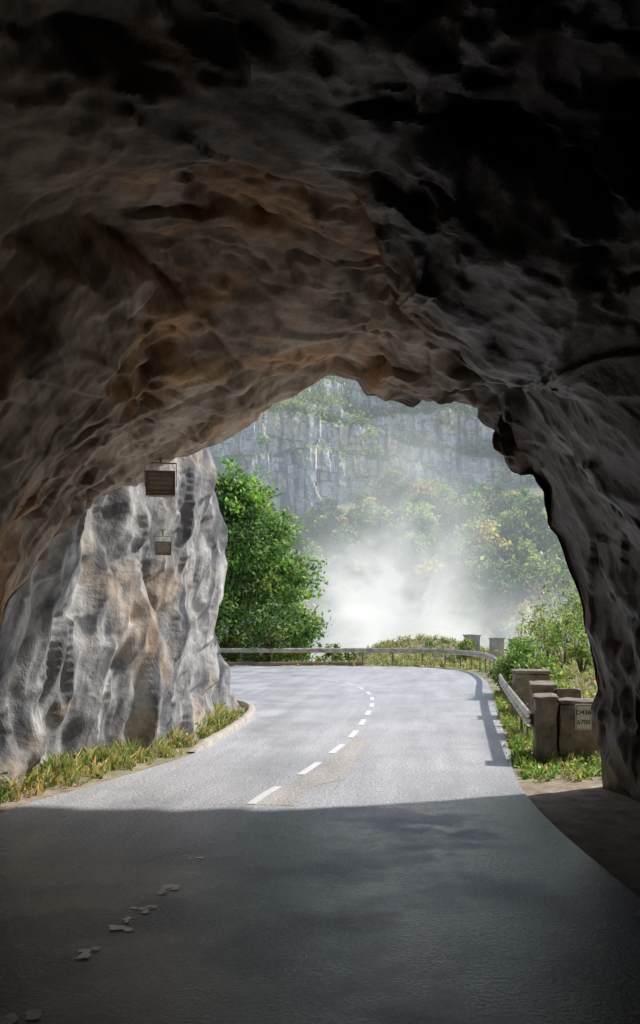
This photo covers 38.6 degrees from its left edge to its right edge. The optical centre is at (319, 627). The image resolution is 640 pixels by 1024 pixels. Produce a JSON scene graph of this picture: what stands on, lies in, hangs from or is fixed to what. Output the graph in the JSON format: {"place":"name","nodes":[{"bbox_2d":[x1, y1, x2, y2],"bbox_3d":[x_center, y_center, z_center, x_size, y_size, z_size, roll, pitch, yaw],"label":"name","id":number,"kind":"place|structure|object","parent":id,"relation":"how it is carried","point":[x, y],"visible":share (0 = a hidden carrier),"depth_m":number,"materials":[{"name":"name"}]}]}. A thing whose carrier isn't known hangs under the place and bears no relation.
{"place":"outdoors","nodes":[
{"label":"outdoors","id":0,"kind":"place"},
{"bbox_2d":[0,666,639,1023],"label":"road","id":1,"kind":"structure","parent":0,"point":[425,860],"depth_m":8.85,"materials":[{"name":"grey asphalt"}]},
{"bbox_2d":[0,828,226,1023],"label":"worn line marking","id":2,"kind":"object","parent":1,"relation":"on","point":[12,1017],"visible":1,"depth_m":7.06,"materials":[{"name":"paint"}]},
{"bbox_2d":[247,675,373,803],"bbox_3d":[-22.689,2.492,42.324,67.592,0.001,28.316,0,0,31],"label":"line marking","id":3,"kind":"object","parent":1,"relation":"on","point":[258,798],"visible":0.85,"depth_m":16.59,"materials":[{"name":"paint"}]},
{"bbox_2d":[261,737,369,805],"bbox_3d":[0.361,2.496,16.751,0.782,0.001,8.071,0,0,12],"label":"road repair patch","id":4,"kind":"object","parent":1,"relation":"on","point":[337,766],"visible":1,"depth_m":15.49,"materials":[{"name":"grey asphalt"}]},
{"bbox_2d":[0,481,639,897],"bbox_3d":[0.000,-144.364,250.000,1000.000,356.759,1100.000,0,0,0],"label":"ground","id":5,"kind":"structure","parent":0,"point":[594,819],"depth_m":13.43,"materials":[{"name":"green plant"}]},
{"bbox_2d":[0,447,239,794],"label":"rock wall","id":6,"kind":"structure","parent":5,"relation":"on","point":[107,628],"depth_m":17.86,"materials":[{"name":"grey stone"}]},
{"bbox_2d":[154,529,171,554],"bbox_3d":[-3.031,-1.637,17.630,0.336,0.493,0.155,0,6,-20],"label":"tunnel floodlight","id":7,"kind":"object","parent":6,"relation":"attached to","point":[162,547],"visible":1,"depth_m":17.58,"materials":[{"name":"brown metal"}]},
{"bbox_2d":[0,701,246,803],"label":"verge weeds","id":8,"kind":"object","parent":5,"relation":"on","point":[70,771],"visible":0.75,"depth_m":16.18,"materials":[{"name":"green plant"}]},
{"bbox_2d":[187,699,254,752],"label":"kerb","id":9,"kind":"structure","parent":5,"relation":"on","point":[213,738],"depth_m":21.52,"materials":[{"name":"concrete"}]},
{"bbox_2d":[219,625,303,661],"bbox_3d":[-4.534,2.082,63.028,7.669,4.479,3.822,0,0,0],"label":"shrub","id":10,"kind":"object","parent":5,"relation":"on","point":[267,658],"visible":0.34,"depth_m":62.67,"materials":[{"name":"green plant"}]},
{"bbox_2d":[214,456,331,661],"bbox_3d":[-6.321,-4.212,66.121,14.448,16.445,14.288,0,0,0],"label":"deciduous tree","id":11,"kind":"object","parent":5,"relation":"on","point":[248,518],"visible":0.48,"depth_m":63.31,"materials":[{"name":"green plant"}]},
{"bbox_2d":[227,662,363,665],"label":"edging wall","id":12,"kind":"structure","parent":5,"relation":"on","point":[290,663],"depth_m":59.75,"materials":[{"name":"stone"}]},
{"bbox_2d":[0,0,639,802],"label":"rock tunnel","id":13,"kind":"object","parent":5,"relation":"on","point":[222,220],"visible":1,"depth_m":9.84,"materials":[{"name":"brown stone"}]},
{"bbox_2d":[145,457,176,496],"bbox_3d":[-2.730,-2.704,15.682,0.542,0.945,0.250,0,-3,-7],"label":"sign","id":14,"kind":"object","parent":13,"relation":"attached to","point":[159,483],"visible":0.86,"depth_m":15.57,"materials":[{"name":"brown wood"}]},
{"bbox_2d":[321,643,357,661],"bbox_3d":[1.356,1.993,62.471,2.491,1.894,1.757,0,0,-12],"label":"shrub","id":15,"kind":"object","parent":5,"relation":"on","point":[340,656],"visible":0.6,"depth_m":62.31,"materials":[{"name":"green plant"}]},
{"bbox_2d":[220,648,501,690],"bbox_3d":[-22.515,2.015,57.202,70.976,1.270,24.348,0,0,20],"label":"guardrail","id":16,"kind":"object","parent":5,"relation":"on","point":[362,651],"visible":0.56,"depth_m":60.14,"materials":[{"name":"metal"}]},
{"bbox_2d":[219,467,589,658],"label":"distant woodland","id":17,"kind":"object","parent":5,"relation":"on","point":[485,526],"visible":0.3,"depth_m":194.03,"materials":[{"name":"green plant"}]},
{"bbox_2d":[226,633,597,758],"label":"verge grass","id":18,"kind":"structure","parent":5,"relation":"on","point":[475,664],"depth_m":59.80,"materials":[{"name":"green plant"}]},
{"bbox_2d":[456,638,475,660],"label":"sapling","id":19,"kind":"object","parent":5,"relation":"on","point":[470,643],"visible":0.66,"depth_m":60.27,"materials":[{"name":"green plant"}]},
{"bbox_2d":[463,634,480,658],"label":"concrete bollard block","id":20,"kind":"structure","parent":5,"relation":"on","point":[475,637],"depth_m":61.75,"materials":[{"name":"grey concrete"}]},
{"bbox_2d":[489,637,505,656],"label":"concrete bollard block","id":21,"kind":"structure","parent":5,"relation":"on","point":[496,643],"depth_m":60.75,"materials":[{"name":"grey concrete"}]},
{"bbox_2d":[498,673,533,739],"bbox_3d":[5.103,2.125,24.353,0.230,1.050,14.689,0,0,9],"label":"guardrail","id":22,"kind":"object","parent":5,"relation":"on","point":[521,708],"visible":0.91,"depth_m":21.38,"materials":[{"name":"metal"}]},
{"bbox_2d":[503,609,536,651],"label":"sapling","id":23,"kind":"object","parent":5,"relation":"on","point":[518,632],"visible":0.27,"depth_m":49.92,"materials":[{"name":"green plant"}]},
{"bbox_2d":[508,638,532,655],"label":"concrete bollard block","id":24,"kind":"structure","parent":5,"relation":"on","point":[510,639],"depth_m":59.75,"materials":[{"name":"grey concrete"}]},
{"bbox_2d":[484,630,570,688],"bbox_3d":[7.314,1.294,32.467,3.026,2.411,5.745,0,0,0],"label":"ivy bush","id":25,"kind":"object","parent":5,"relation":"on","point":[524,660],"visible":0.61,"depth_m":32.10,"materials":[{"name":"green plant"}]},
{"bbox_2d":[511,669,551,716],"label":"stone parapet","id":26,"kind":"structure","parent":5,"relation":"on","point":[521,678],"depth_m":25.34,"materials":[{"name":"stone"}]},
{"bbox_2d":[518,604,566,659],"bbox_3d":[11.543,0.471,47.129,2.460,3.572,2.233,0,0,0],"label":"sapling","id":27,"kind":"object","parent":5,"relation":"on","point":[537,609],"visible":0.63,"depth_m":47.16,"materials":[{"name":"green plant"}]},
{"bbox_2d":[518,591,569,655],"bbox_3d":[13.984,0.236,56.813,3.471,4.979,4.237,0,0,15],"label":"sapling","id":28,"kind":"object","parent":5,"relation":"on","point":[541,621],"visible":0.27,"depth_m":56.74,"materials":[{"name":"green plant"}]},
{"bbox_2d":[492,689,600,782],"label":"verge weeds","id":29,"kind":"object","parent":5,"relation":"on","point":[521,743],"visible":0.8,"depth_m":16.73,"materials":[{"name":"green plant"}]},
{"bbox_2d":[524,585,574,652],"bbox_3d":[13.075,0.030,52.014,2.993,5.159,3.030,0,0,18],"label":"sapling","id":30,"kind":"object","parent":5,"relation":"on","point":[530,633],"visible":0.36,"depth_m":51.93,"materials":[{"name":"green plant"}]},
{"bbox_2d":[528,680,581,733],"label":"stone parapet","id":31,"kind":"structure","parent":5,"relation":"on","point":[543,686],"depth_m":20.73,"materials":[{"name":"stone"}]},
{"bbox_2d":[534,566,584,648],"bbox_3d":[13.290,-0.755,49.258,3.839,5.451,3.772,0,0,0],"label":"sapling","id":32,"kind":"object","parent":5,"relation":"on","point":[545,604],"visible":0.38,"depth_m":48.84,"materials":[{"name":"green plant"}]},
{"bbox_2d":[554,678,569,688],"bbox_3d":[6.613,1.986,27.803,1.286,1.203,3.036,0,0,-17],"label":"ivy bush","id":33,"kind":"object","parent":5,"relation":"on","point":[556,681],"visible":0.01,"depth_m":27.06,"materials":[{"name":"green plant"}]},
{"bbox_2d":[542,611,584,667],"bbox_3d":[11.128,0.688,42.148,2.185,2.877,1.809,0,0,32],"label":"sapling","id":34,"kind":"object","parent":5,"relation":"on","point":[555,641],"visible":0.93,"depth_m":41.94,"materials":[{"name":"green plant"}]},
{"bbox_2d":[532,693,599,763],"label":"stone parapet","id":35,"kind":"structure","parent":5,"relation":"on","point":[554,730],"depth_m":17.02,"materials":[{"name":"stone"}]},
{"bbox_2d":[575,704,591,729],"bbox_3d":[4.860,1.660,16.857,0.300,0.470,0.018,0,0,5],"label":"road number sign","id":36,"kind":"object","parent":35,"relation":"attached to","point":[583,716],"visible":1,"depth_m":16.85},
{"bbox_2d":[552,587,589,645],"bbox_3d":[15.527,-0.296,55.102,3.425,6.295,3.804,0,0,0],"label":"sapling","id":37,"kind":"object","parent":5,"relation":"on","point":[567,612],"visible":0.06,"depth_m":55.16,"materials":[{"name":"green plant"}]},
{"bbox_2d":[559,590,587,643],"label":"sapling","id":38,"kind":"object","parent":5,"relation":"on","point":[576,608],"visible":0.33,"depth_m":45.10,"materials":[{"name":"green plant"}]},
{"bbox_2d":[562,593,587,645],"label":"sapling","id":39,"kind":"object","parent":5,"relation":"on","point":[571,598],"visible":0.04,"depth_m":49.09,"materials":[{"name":"green plant"}]},
{"bbox_2d":[560,621,593,672],"bbox_3d":[10.569,0.904,36.973,1.600,2.351,1.622,0,0,0],"label":"sapling","id":40,"kind":"object","parent":5,"relation":"on","point":[580,654],"visible":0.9,"depth_m":36.92,"materials":[{"name":"green plant"}]},
{"bbox_2d":[210,376,534,536],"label":"cliff","id":41,"kind":"structure","parent":0,"point":[303,461],"depth_m":245.03,"materials":[{"name":"grey stone"}]},
{"bbox_2d":[225,375,531,494],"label":"cliff scrub","id":42,"kind":"object","parent":41,"relation":"on","point":[458,407],"visible":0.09,"depth_m":248.61,"materials":[{"name":"green plant"}]},
{"bbox_2d":[316,552,462,647],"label":"cloud","id":43,"kind":"structure","parent":0,"point":[378,607],"depth_m":97.55,"materials":[{"name":"white"}]},
{"bbox_2d":[313,578,472,661],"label":"cloud","id":44,"kind":"structure","parent":0,"point":[437,603],"depth_m":100.55,"materials":[{"name":"white"}]}
]}

